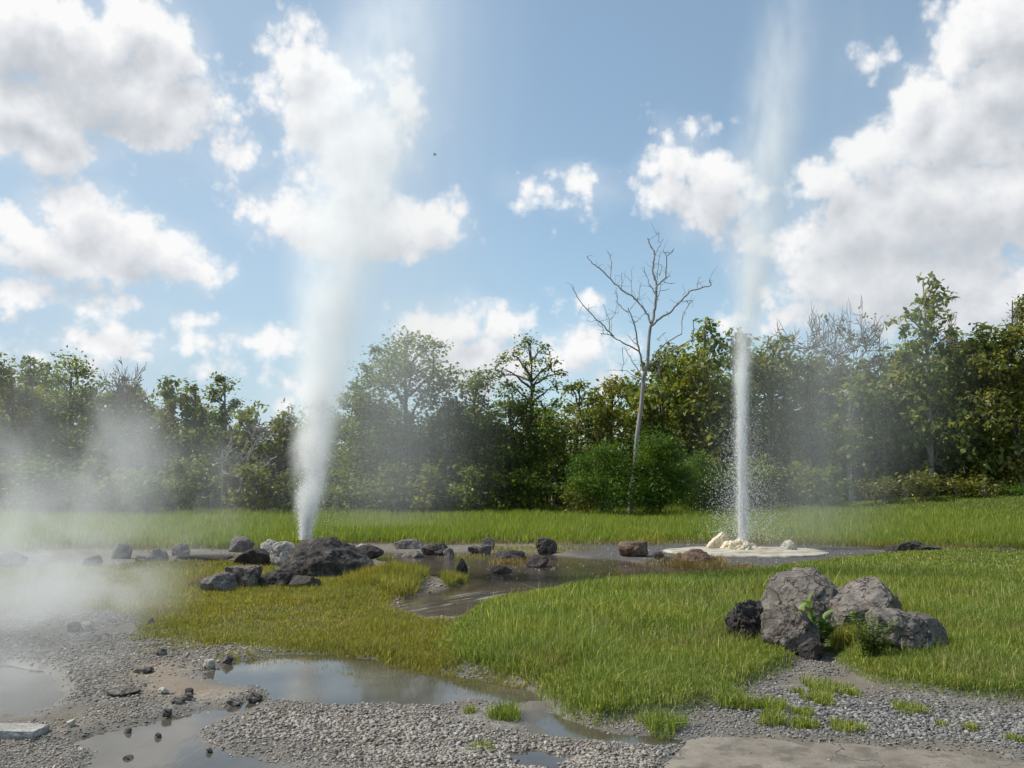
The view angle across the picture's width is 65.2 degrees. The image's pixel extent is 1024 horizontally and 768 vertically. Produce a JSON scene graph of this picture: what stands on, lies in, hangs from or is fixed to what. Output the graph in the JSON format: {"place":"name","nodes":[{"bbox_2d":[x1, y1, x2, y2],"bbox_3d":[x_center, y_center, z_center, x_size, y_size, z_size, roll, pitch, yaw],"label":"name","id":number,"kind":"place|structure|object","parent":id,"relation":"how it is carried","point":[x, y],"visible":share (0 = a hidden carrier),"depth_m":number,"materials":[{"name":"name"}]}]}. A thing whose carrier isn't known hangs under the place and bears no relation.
{"place":"outdoors","nodes":[
{"label":"outdoors","id":0,"kind":"place"},
{"bbox_2d":[0,665,64,714],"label":"spring water","id":1,"kind":"structure","parent":0,"point":[23,691],"depth_m":6.79,"materials":[{"name":"liquid"}]},
{"bbox_2d":[0,544,647,693],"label":"short grass","id":2,"kind":"structure","parent":0,"point":[330,593],"depth_m":10.99,"materials":[{"name":"plant"}]},
{"bbox_2d":[0,495,1023,767],"bbox_3d":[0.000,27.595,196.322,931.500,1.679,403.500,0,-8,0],"label":"ground","id":3,"kind":"structure","parent":0,"point":[210,691],"depth_m":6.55,"materials":[{"name":"gravel"}]},
{"bbox_2d":[0,550,28,567],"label":"lava rock","id":4,"kind":"object","parent":3,"relation":"on","point":[10,558],"visible":0.83,"depth_m":17.60,"materials":[{"name":"grey stone"}]},
{"bbox_2d":[1,355,47,504],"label":"leafy tree","id":5,"kind":"object","parent":3,"relation":"on","point":[28,378],"visible":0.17,"depth_m":53.48,"materials":[{"name":"green plant"}]},
{"bbox_2d":[0,352,49,509],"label":"leafy tree","id":6,"kind":"object","parent":3,"relation":"on","point":[7,382],"visible":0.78,"depth_m":49.56,"materials":[{"name":"green plant"}]},
{"bbox_2d":[0,723,49,739],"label":"concrete block","id":7,"kind":"object","parent":3,"relation":"on","point":[31,731],"depth_m":5.32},
{"bbox_2d":[0,449,74,511],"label":"bush","id":8,"kind":"object","parent":3,"relation":"on","point":[38,472],"visible":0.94,"depth_m":45.53,"materials":[{"name":"green plant"}]},
{"bbox_2d":[0,383,74,508],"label":"leafy tree","id":9,"kind":"object","parent":3,"relation":"on","point":[44,406],"visible":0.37,"depth_m":50.75,"materials":[{"name":"green plant"}]},
{"bbox_2d":[0,361,85,502],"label":"tree","id":10,"kind":"object","parent":3,"relation":"on","point":[53,392],"visible":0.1,"depth_m":63.47,"materials":[{"name":"green plant"}]},
{"bbox_2d":[6,345,132,507],"bbox_3d":[-28.677,2.901,51.238,10.439,10.840,6.709,-3,-8,21],"label":"leafy tree","id":11,"kind":"object","parent":3,"relation":"on","point":[78,446],"visible":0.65,"depth_m":51.17,"materials":[{"name":"green plant"}]},
{"bbox_2d":[45,453,117,512],"bbox_3d":[-24.280,5.824,45.624,3.643,3.727,3.763,0,-8,0],"label":"bush","id":12,"kind":"object","parent":3,"relation":"on","point":[86,498],"visible":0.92,"depth_m":45.01,"materials":[{"name":"green plant"}]},
{"bbox_2d":[58,392,141,506],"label":"tree","id":13,"kind":"object","parent":3,"relation":"on","point":[108,430],"visible":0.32,"depth_m":52.04,"materials":[{"name":"green plant"}]},
{"bbox_2d":[89,467,152,513],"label":"bush","id":14,"kind":"object","parent":3,"relation":"on","point":[116,481],"visible":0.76,"depth_m":44.83,"materials":[{"name":"green plant"}]},
{"bbox_2d":[94,357,150,505],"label":"bare tree","id":15,"kind":"object","parent":3,"relation":"on","point":[122,396],"visible":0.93,"depth_m":50.71,"materials":[{"name":"wood"}]},
{"bbox_2d":[115,468,172,512],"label":"bush","id":16,"kind":"object","parent":3,"relation":"on","point":[147,506],"visible":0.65,"depth_m":44.12,"materials":[{"name":"green plant"}]},
{"bbox_2d":[110,388,191,506],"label":"tree","id":17,"kind":"object","parent":3,"relation":"on","point":[157,453],"visible":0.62,"depth_m":51.30,"materials":[{"name":"green plant"}]},
{"bbox_2d":[147,375,186,505],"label":"leafy tree","id":18,"kind":"object","parent":3,"relation":"on","point":[169,392],"visible":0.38,"depth_m":53.88,"materials":[{"name":"green plant"}]},
{"bbox_2d":[121,450,221,513],"bbox_3d":[-19.052,5.623,44.843,5.003,3.932,4.717,0,-8,0],"label":"bush","id":19,"kind":"object","parent":3,"relation":"on","point":[169,479],"visible":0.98,"depth_m":44.17,"materials":[{"name":"green plant"}]},
{"bbox_2d":[159,380,221,507],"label":"leafy tree","id":20,"kind":"object","parent":3,"relation":"on","point":[185,447],"visible":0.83,"depth_m":52.76,"materials":[{"name":"green plant"}]},
{"bbox_2d":[131,424,259,505],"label":"leafy tree","id":21,"kind":"object","parent":3,"relation":"on","point":[209,488],"visible":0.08,"depth_m":56.59,"materials":[{"name":"green plant"}]},
{"bbox_2d":[199,572,236,591],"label":"lava rock","id":22,"kind":"object","parent":3,"relation":"on","point":[223,581],"visible":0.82,"depth_m":13.00,"materials":[{"name":"grey stone"}]},
{"bbox_2d":[201,371,245,507],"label":"leafy tree","id":23,"kind":"object","parent":3,"relation":"on","point":[222,419],"visible":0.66,"depth_m":54.96,"materials":[{"name":"green plant"}]},
{"bbox_2d":[215,400,271,506],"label":"leafy tree","id":24,"kind":"object","parent":3,"relation":"on","point":[242,417],"visible":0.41,"depth_m":52.66,"materials":[{"name":"green plant"}]},
{"bbox_2d":[224,565,262,588],"bbox_3d":[-4.580,3.332,13.584,0.609,0.505,0.539,0,-8,0],"label":"lava rock","id":25,"kind":"object","parent":3,"relation":"on","point":[246,576],"visible":0.6,"depth_m":13.40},
{"bbox_2d":[213,411,278,511],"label":"bare tree","id":26,"kind":"object","parent":3,"relation":"on","point":[229,449],"visible":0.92,"depth_m":46.29,"materials":[{"name":"grey plant"}]},
{"bbox_2d":[232,547,270,564],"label":"lava rock","id":27,"kind":"object","parent":3,"relation":"on","point":[258,555],"visible":0.77,"depth_m":17.67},
{"bbox_2d":[218,449,287,513],"bbox_3d":[-14.590,5.752,45.649,3.621,3.952,4.732,6,-10,-38],"label":"bush","id":28,"kind":"object","parent":3,"relation":"on","point":[249,499],"visible":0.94,"depth_m":45.26,"materials":[{"name":"green plant"}]},
{"bbox_2d":[258,569,296,588],"bbox_3d":[-3.979,3.365,13.644,0.658,0.418,0.550,0,-8,0],"label":"lava rock","id":29,"kind":"object","parent":3,"relation":"on","point":[280,576],"visible":0.66,"depth_m":13.49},
{"bbox_2d":[270,541,295,565],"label":"lava rock","id":30,"kind":"object","parent":3,"relation":"on","point":[279,551],"visible":0.56,"depth_m":17.65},
{"bbox_2d":[255,469,322,511],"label":"bush","id":31,"kind":"object","parent":3,"relation":"on","point":[292,503],"visible":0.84,"depth_m":46.39,"materials":[{"name":"green plant"}]},
{"bbox_2d":[254,398,326,507],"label":"leafy tree","id":32,"kind":"object","parent":3,"relation":"on","point":[282,428],"visible":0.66,"depth_m":52.37,"materials":[{"name":"green plant"}]},
{"bbox_2d":[286,397,353,505],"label":"leafy tree","id":33,"kind":"object","parent":3,"relation":"on","point":[321,414],"visible":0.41,"depth_m":54.80,"materials":[{"name":"green plant"}]},
{"bbox_2d":[278,536,373,577],"bbox_3d":[-3.604,3.645,15.599,1.954,1.336,1.429,0,-8,0],"label":"lava boulder","id":34,"kind":"object","parent":3,"relation":"on","point":[323,556],"visible":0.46,"depth_m":15.16,"materials":[{"name":"stone"}]},
{"bbox_2d":[252,289,415,539],"bbox_3d":[-3.288,-3.567,17.585,5.283,13.806,5.217,-2,-8,12],"label":"geyser","id":35,"kind":"object","parent":34,"relation":"on","point":[306,515],"visible":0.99,"depth_m":16.79,"materials":[{"name":"white liquid"}]},
{"bbox_2d":[68,688,585,767],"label":"puddle water","id":36,"kind":"structure","parent":3,"relation":"on","point":[176,745],"depth_m":5.19,"materials":[{"name":"liquid"}]},
{"bbox_2d":[313,467,368,513],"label":"bush","id":37,"kind":"object","parent":3,"relation":"on","point":[335,493],"visible":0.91,"depth_m":46.32,"materials":[{"name":"green plant"}]},
{"bbox_2d":[316,378,398,507],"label":"leafy tree","id":38,"kind":"object","parent":3,"relation":"on","point":[335,428],"visible":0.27,"depth_m":51.78,"materials":[{"name":"green plant"}]},
{"bbox_2d":[196,654,558,716],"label":"puddle water","id":39,"kind":"structure","parent":3,"relation":"on","point":[327,684],"depth_m":7.00,"materials":[{"name":"liquid"}]},
{"bbox_2d":[339,463,417,511],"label":"bush","id":40,"kind":"object","parent":3,"relation":"on","point":[378,497],"visible":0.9,"depth_m":45.08,"materials":[{"name":"green plant"}]},
{"bbox_2d":[339,558,436,596],"bbox_3d":[-2.301,3.386,14.486,1.850,0.530,4.395,0,-8,0],"label":"grass hummock","id":41,"kind":"object","parent":3,"relation":"on","point":[376,575],"depth_m":13.73,"materials":[{"name":"plant"}]},
{"bbox_2d":[308,321,472,510],"bbox_3d":[-7.732,2.006,49.936,8.269,12.531,10.941,8,-11,-44],"label":"leafy tree","id":42,"kind":"object","parent":3,"relation":"on","point":[408,453],"visible":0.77,"depth_m":49.10,"materials":[{"name":"green plant"}]},
{"bbox_2d":[389,458,455,513],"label":"bush","id":43,"kind":"object","parent":3,"relation":"on","point":[429,475],"visible":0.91,"depth_m":45.49,"materials":[{"name":"green plant"}]},
{"bbox_2d":[406,395,495,509],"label":"leafy tree","id":44,"kind":"object","parent":3,"relation":"on","point":[453,422],"visible":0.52,"depth_m":49.61,"materials":[{"name":"green plant"}]},
{"bbox_2d":[438,460,513,512],"bbox_3d":[-2.071,6.019,45.802,3.597,3.389,4.546,-7,-10,40],"label":"bush","id":45,"kind":"object","parent":3,"relation":"on","point":[475,479],"visible":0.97,"depth_m":45.29,"materials":[{"name":"green plant"}]},
{"bbox_2d":[450,364,508,508],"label":"leafy tree","id":46,"kind":"object","parent":3,"relation":"on","point":[478,384],"visible":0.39,"depth_m":51.20,"materials":[{"name":"green plant"}]},
{"bbox_2d":[477,696,525,721],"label":"grass tuft","id":47,"kind":"object","parent":3,"relation":"on","point":[504,711],"visible":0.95,"depth_m":5.81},
{"bbox_2d":[458,386,559,508],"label":"leafy tree","id":48,"kind":"object","parent":3,"relation":"on","point":[507,447],"visible":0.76,"depth_m":49.46,"materials":[{"name":"green plant"}]},
{"bbox_2d":[497,467,566,512],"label":"bush","id":49,"kind":"object","parent":3,"relation":"on","point":[527,502],"visible":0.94,"depth_m":46.32,"materials":[{"name":"green plant"}]},
{"bbox_2d":[476,330,591,504],"bbox_3d":[1.427,2.410,51.028,7.417,11.797,6.225,0,-8,0],"label":"leafy tree","id":50,"kind":"object","parent":3,"relation":"on","point":[530,379],"visible":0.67,"depth_m":50.73,"materials":[{"name":"green plant"}]},
{"bbox_2d":[533,407,582,507],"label":"teak tree","id":51,"kind":"object","parent":3,"relation":"on","point":[565,459],"visible":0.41,"depth_m":52.46,"materials":[{"name":"green plant"}]},
{"bbox_2d":[542,378,621,506],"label":"teak tree","id":52,"kind":"object","parent":3,"relation":"on","point":[579,419],"visible":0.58,"depth_m":54.48,"materials":[{"name":"green plant"}]},
{"bbox_2d":[556,480,608,515],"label":"bush","id":53,"kind":"object","parent":3,"relation":"on","point":[569,498],"visible":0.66,"depth_m":43.09,"materials":[{"name":"green plant"}]},
{"bbox_2d":[548,436,666,513],"bbox_3d":[4.788,4.949,42.218,5.207,4.604,6.168,2,-8,-12],"label":"bush","id":54,"kind":"object","parent":3,"relation":"on","point":[603,459],"visible":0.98,"depth_m":42.08,"materials":[{"name":"green plant"}]},
{"bbox_2d":[536,717,685,746],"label":"puddle water","id":55,"kind":"structure","parent":3,"relation":"on","point":[555,725],"depth_m":5.51,"materials":[{"name":"liquid"}]},
{"bbox_2d":[582,374,648,504],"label":"teak tree","id":56,"kind":"object","parent":3,"relation":"on","point":[613,387],"visible":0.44,"depth_m":56.71,"materials":[{"name":"green plant"}]},
{"bbox_2d":[618,540,647,556],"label":"lava rock","id":57,"kind":"object","parent":3,"relation":"on","point":[632,548],"visible":0.91,"depth_m":20.38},
{"bbox_2d":[566,227,717,513],"bbox_3d":[7.056,-0.931,45.424,8.477,17.058,4.378,0,-8,-3],"label":"dead tree","id":58,"kind":"object","parent":3,"relation":"on","point":[642,379],"visible":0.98,"depth_m":45.65,"materials":[{"name":"grey wood"}]},
{"bbox_2d":[590,369,700,497],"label":"leafy tree","id":59,"kind":"object","parent":3,"relation":"on","point":[671,406],"visible":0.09,"depth_m":62.80,"materials":[{"name":"green plant"}]},
{"bbox_2d":[620,339,698,504],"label":"teak tree","id":60,"kind":"object","parent":3,"relation":"on","point":[651,410],"visible":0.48,"depth_m":53.60,"materials":[{"name":"green plant"}]},
{"bbox_2d":[616,411,726,515],"bbox_3d":[8.326,4.318,42.449,6.384,5.860,5.259,0,-8,0],"label":"bush","id":61,"kind":"object","parent":3,"relation":"on","point":[655,457],"visible":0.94,"depth_m":41.92,"materials":[{"name":"green plant"}]},
{"bbox_2d":[639,316,764,505],"bbox_3d":[12.595,1.921,53.178,7.683,13.181,7.327,0,-8,0],"label":"teak tree","id":62,"kind":"object","parent":3,"relation":"on","point":[704,391],"visible":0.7,"depth_m":52.20,"materials":[{"name":"green plant"}]},
{"bbox_2d":[670,443,750,510],"bbox_3d":[11.166,5.512,46.205,5.063,4.248,5.877,-6,-10,37],"label":"bush","id":63,"kind":"object","parent":3,"relation":"on","point":[705,498],"visible":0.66,"depth_m":45.53,"materials":[{"name":"green plant"}]},
{"bbox_2d":[425,546,1023,726],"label":"meadow grass","id":64,"kind":"structure","parent":3,"relation":"on","point":[619,667],"depth_m":8.26,"materials":[{"name":"plant"}]},
{"bbox_2d":[694,327,778,505],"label":"teak tree","id":65,"kind":"object","parent":3,"relation":"on","point":[749,367],"visible":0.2,"depth_m":54.72,"materials":[{"name":"green plant"}]},
{"bbox_2d":[723,599,763,641],"bbox_3d":[2.513,2.582,8.574,0.512,0.543,0.451,0,-8,0],"label":"boulder","id":66,"kind":"object","parent":3,"relation":"on","point":[746,615],"visible":0.59,"depth_m":8.48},
{"bbox_2d":[662,546,829,557],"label":"mineral terrace","id":67,"kind":"structure","parent":3,"relation":"on","point":[773,552],"depth_m":21.13,"materials":[{"name":"stone"}]},
{"bbox_2d":[678,227,808,542],"bbox_3d":[7.920,-5.220,25.102,5.647,20.125,3.796,0,-8,0],"label":"geyser","id":68,"kind":"object","parent":67,"relation":"on","point":[742,510],"visible":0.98,"depth_m":24.04,"materials":[{"name":"white liquid"}]},
{"bbox_2d":[721,451,793,510],"bbox_3d":[13.964,5.636,46.521,4.387,3.837,4.715,0,-8,0],"label":"bush","id":69,"kind":"object","parent":3,"relation":"on","point":[761,470],"visible":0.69,"depth_m":46.13,"materials":[{"name":"green plant"}]},
{"bbox_2d":[700,336,837,451],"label":"leafy tree","id":70,"kind":"object","parent":3,"relation":"on","point":[755,386],"visible":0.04,"depth_m":68.89,"materials":[{"name":"green plant"}]},
{"bbox_2d":[751,706,795,726],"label":"grass tuft","id":71,"kind":"object","parent":3,"relation":"on","point":[774,718],"visible":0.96,"depth_m":5.63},
{"bbox_2d":[733,332,819,502],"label":"teak tree","id":72,"kind":"object","parent":3,"relation":"on","point":[775,382],"visible":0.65,"depth_m":53.78,"materials":[{"name":"green plant"}]},
{"bbox_2d":[760,604,820,654],"bbox_3d":[2.840,2.550,8.147,0.559,0.598,0.495,-5,-9,35],"label":"boulder","id":73,"kind":"object","parent":3,"relation":"on","point":[790,627],"visible":0.66,"depth_m":8.04,"materials":[{"name":"stone"}]},
{"bbox_2d":[760,567,837,629],"bbox_3d":[3.643,2.643,9.676,1.054,0.834,0.864,4,-9,-25],"label":"boulder","id":74,"kind":"object","parent":3,"relation":"on","point":[791,586],"visible":0.47,"depth_m":9.54,"materials":[{"name":"stone"}]},
{"bbox_2d":[768,460,842,507],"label":"bush","id":75,"kind":"object","parent":3,"relation":"on","point":[803,483],"visible":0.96,"depth_m":45.96,"materials":[{"name":"green plant"}]},
{"bbox_2d":[757,357,861,502],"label":"teak tree","id":76,"kind":"object","parent":3,"relation":"on","point":[791,422],"visible":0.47,"depth_m":54.37,"materials":[{"name":"green plant"}]},
{"bbox_2d":[797,638,824,660],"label":"boulder","id":77,"kind":"object","parent":3,"relation":"on","point":[811,649],"visible":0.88,"depth_m":7.79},
{"bbox_2d":[771,302,856,503],"bbox_3d":[20.913,1.071,55.224,4.480,14.817,6.799,0,-8,0],"label":"bare tree","id":78,"kind":"object","parent":3,"relation":"on","point":[821,378],"visible":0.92,"depth_m":54.72,"materials":[{"name":"wood"}]},
{"bbox_2d":[796,591,841,643],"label":"broad leaved plant","id":79,"kind":"object","parent":3,"relation":"on","point":[823,622],"visible":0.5,"depth_m":8.27,"materials":[{"name":"green plant"}]},
{"bbox_2d":[799,672,855,694],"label":"grass tuft","id":80,"kind":"object","parent":3,"relation":"on","point":[810,684],"visible":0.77,"depth_m":6.63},
{"bbox_2d":[804,464,862,506],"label":"bush","id":81,"kind":"object","parent":3,"relation":"on","point":[832,500],"visible":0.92,"depth_m":45.14,"materials":[{"name":"green plant"}]},
{"bbox_2d":[800,355,900,500],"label":"leafy tree","id":82,"kind":"object","parent":3,"relation":"on","point":[829,421],"visible":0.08,"depth_m":63.55,"materials":[{"name":"green plant"}]},
{"bbox_2d":[814,299,890,499],"bbox_3d":[24.125,0.965,56.123,5.276,15.149,4.017,0,-8,0],"label":"bare tree","id":83,"kind":"object","parent":3,"relation":"on","point":[863,337],"visible":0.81,"depth_m":56.62,"materials":[{"name":"grey plant"}]},
{"bbox_2d":[818,355,898,501],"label":"teak tree","id":84,"kind":"object","parent":3,"relation":"on","point":[863,400],"visible":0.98,"depth_m":51.40,"materials":[{"name":"green plant"}]},
{"bbox_2d":[829,576,901,629],"bbox_3d":[4.118,2.599,9.162,0.902,0.749,0.688,0,-8,0],"label":"boulder","id":85,"kind":"object","parent":3,"relation":"on","point":[862,595],"visible":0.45,"depth_m":9.04,"materials":[{"name":"stone"}]},
{"bbox_2d":[839,372,902,499],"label":"teak tree","id":86,"kind":"object","parent":3,"relation":"on","point":[877,456],"visible":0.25,"depth_m":54.99,"materials":[{"name":"green plant"}]},
{"bbox_2d":[844,610,899,657],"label":"leafy weed","id":87,"kind":"object","parent":3,"relation":"on","point":[869,645],"visible":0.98,"depth_m":7.51,"materials":[{"name":"green plant"}]},
{"bbox_2d":[849,475,912,503],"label":"bush","id":88,"kind":"object","parent":3,"relation":"on","point":[884,495],"visible":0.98,"depth_m":45.50,"materials":[{"name":"green plant"}]},
{"bbox_2d":[810,427,972,500],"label":"leafy tree","id":89,"kind":"object","parent":3,"relation":"on","point":[861,474],"visible":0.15,"depth_m":57.22,"materials":[{"name":"green plant"}]},
{"bbox_2d":[865,606,947,651],"bbox_3d":[3.850,2.461,7.898,0.788,0.509,0.547,3,-8,-24],"label":"boulder","id":90,"kind":"object","parent":3,"relation":"on","point":[910,628],"visible":0.64,"depth_m":7.71,"materials":[{"name":"stone"}]},
{"bbox_2d":[867,344,948,497],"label":"teak tree","id":91,"kind":"object","parent":3,"relation":"on","point":[916,454],"visible":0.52,"depth_m":53.54,"materials":[{"name":"green plant"}]},
{"bbox_2d":[891,466,962,500],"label":"bush","id":92,"kind":"object","parent":3,"relation":"on","point":[927,485],"visible":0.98,"depth_m":45.20,"materials":[{"name":"green plant"}]},
{"bbox_2d":[876,271,982,495],"bbox_3d":[27.043,0.042,52.795,8.220,15.258,5.760,4,-9,-29],"label":"teak tree","id":93,"kind":"object","parent":3,"relation":"on","point":[926,335],"visible":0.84,"depth_m":52.14,"materials":[{"name":"green plant"}]},
{"bbox_2d":[933,473,984,498],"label":"bush","id":94,"kind":"object","parent":3,"relation":"on","point":[960,488],"visible":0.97,"depth_m":45.34,"materials":[{"name":"green plant"}]},
{"bbox_2d":[919,330,1004,493],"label":"teak tree","id":95,"kind":"object","parent":3,"relation":"on","point":[953,469],"visible":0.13,"depth_m":54.43,"materials":[{"name":"green plant"}]},
{"bbox_2d":[927,321,1023,490],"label":"teak tree","id":96,"kind":"object","parent":3,"relation":"on","point":[961,423],"visible":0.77,"depth_m":50.92,"materials":[{"name":"green plant"}]},
{"bbox_2d":[942,294,1023,488],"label":"teak tree","id":97,"kind":"object","parent":3,"relation":"on","point":[1012,379],"visible":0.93,"depth_m":50.35,"materials":[{"name":"green plant"}]},
{"bbox_2d":[965,471,1019,496],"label":"bush","id":98,"kind":"object","parent":3,"relation":"on","point":[980,490],"visible":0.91,"depth_m":45.23,"materials":[{"name":"green plant"}]},
{"bbox_2d":[0,494,1023,551],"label":"field grass","id":99,"kind":"structure","parent":0,"point":[70,526],"depth_m":29.61,"materials":[{"name":"plant"}]},
{"bbox_2d":[0,535,1023,708],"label":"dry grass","id":100,"kind":"structure","parent":0,"point":[719,563],"depth_m":16.97,"materials":[{"name":"plant"}]},
{"bbox_2d":[0,0,1023,493],"label":"sky","id":101,"kind":"structure","parent":0,"point":[169,168],"materials":[{"name":"blue"}]},
{"bbox_2d":[375,552,702,616],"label":"stream water","id":102,"kind":"structure","parent":0,"point":[478,586],"depth_m":16.39,"materials":[{"name":"liquid"}]},
{"bbox_2d":[653,655,1023,767],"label":"gravel","id":103,"kind":"structure","parent":0,"point":[999,718],"depth_m":5.74,"materials":[{"name":"gravel"}]},
{"bbox_2d":[628,705,692,740],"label":"grass tuft","id":104,"kind":"object","parent":103,"relation":"on","point":[669,722],"visible":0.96,"depth_m":5.56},
{"bbox_2d":[698,672,761,710],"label":"grass tuft","id":105,"kind":"object","parent":103,"relation":"on","point":[737,698],"visible":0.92,"depth_m":6.11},
{"bbox_2d":[747,692,792,713],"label":"grass tuft","id":106,"kind":"object","parent":103,"relation":"on","point":[773,703],"visible":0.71,"depth_m":6.02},
{"bbox_2d":[660,736,1023,767],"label":"pavement","id":107,"kind":"structure","parent":0,"point":[717,752],"depth_m":4.97,"materials":[{"name":"concrete"}]},
{"bbox_2d":[821,592,971,650],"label":"grass stalks","id":108,"kind":"object","parent":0,"point":[839,638],"depth_m":8.22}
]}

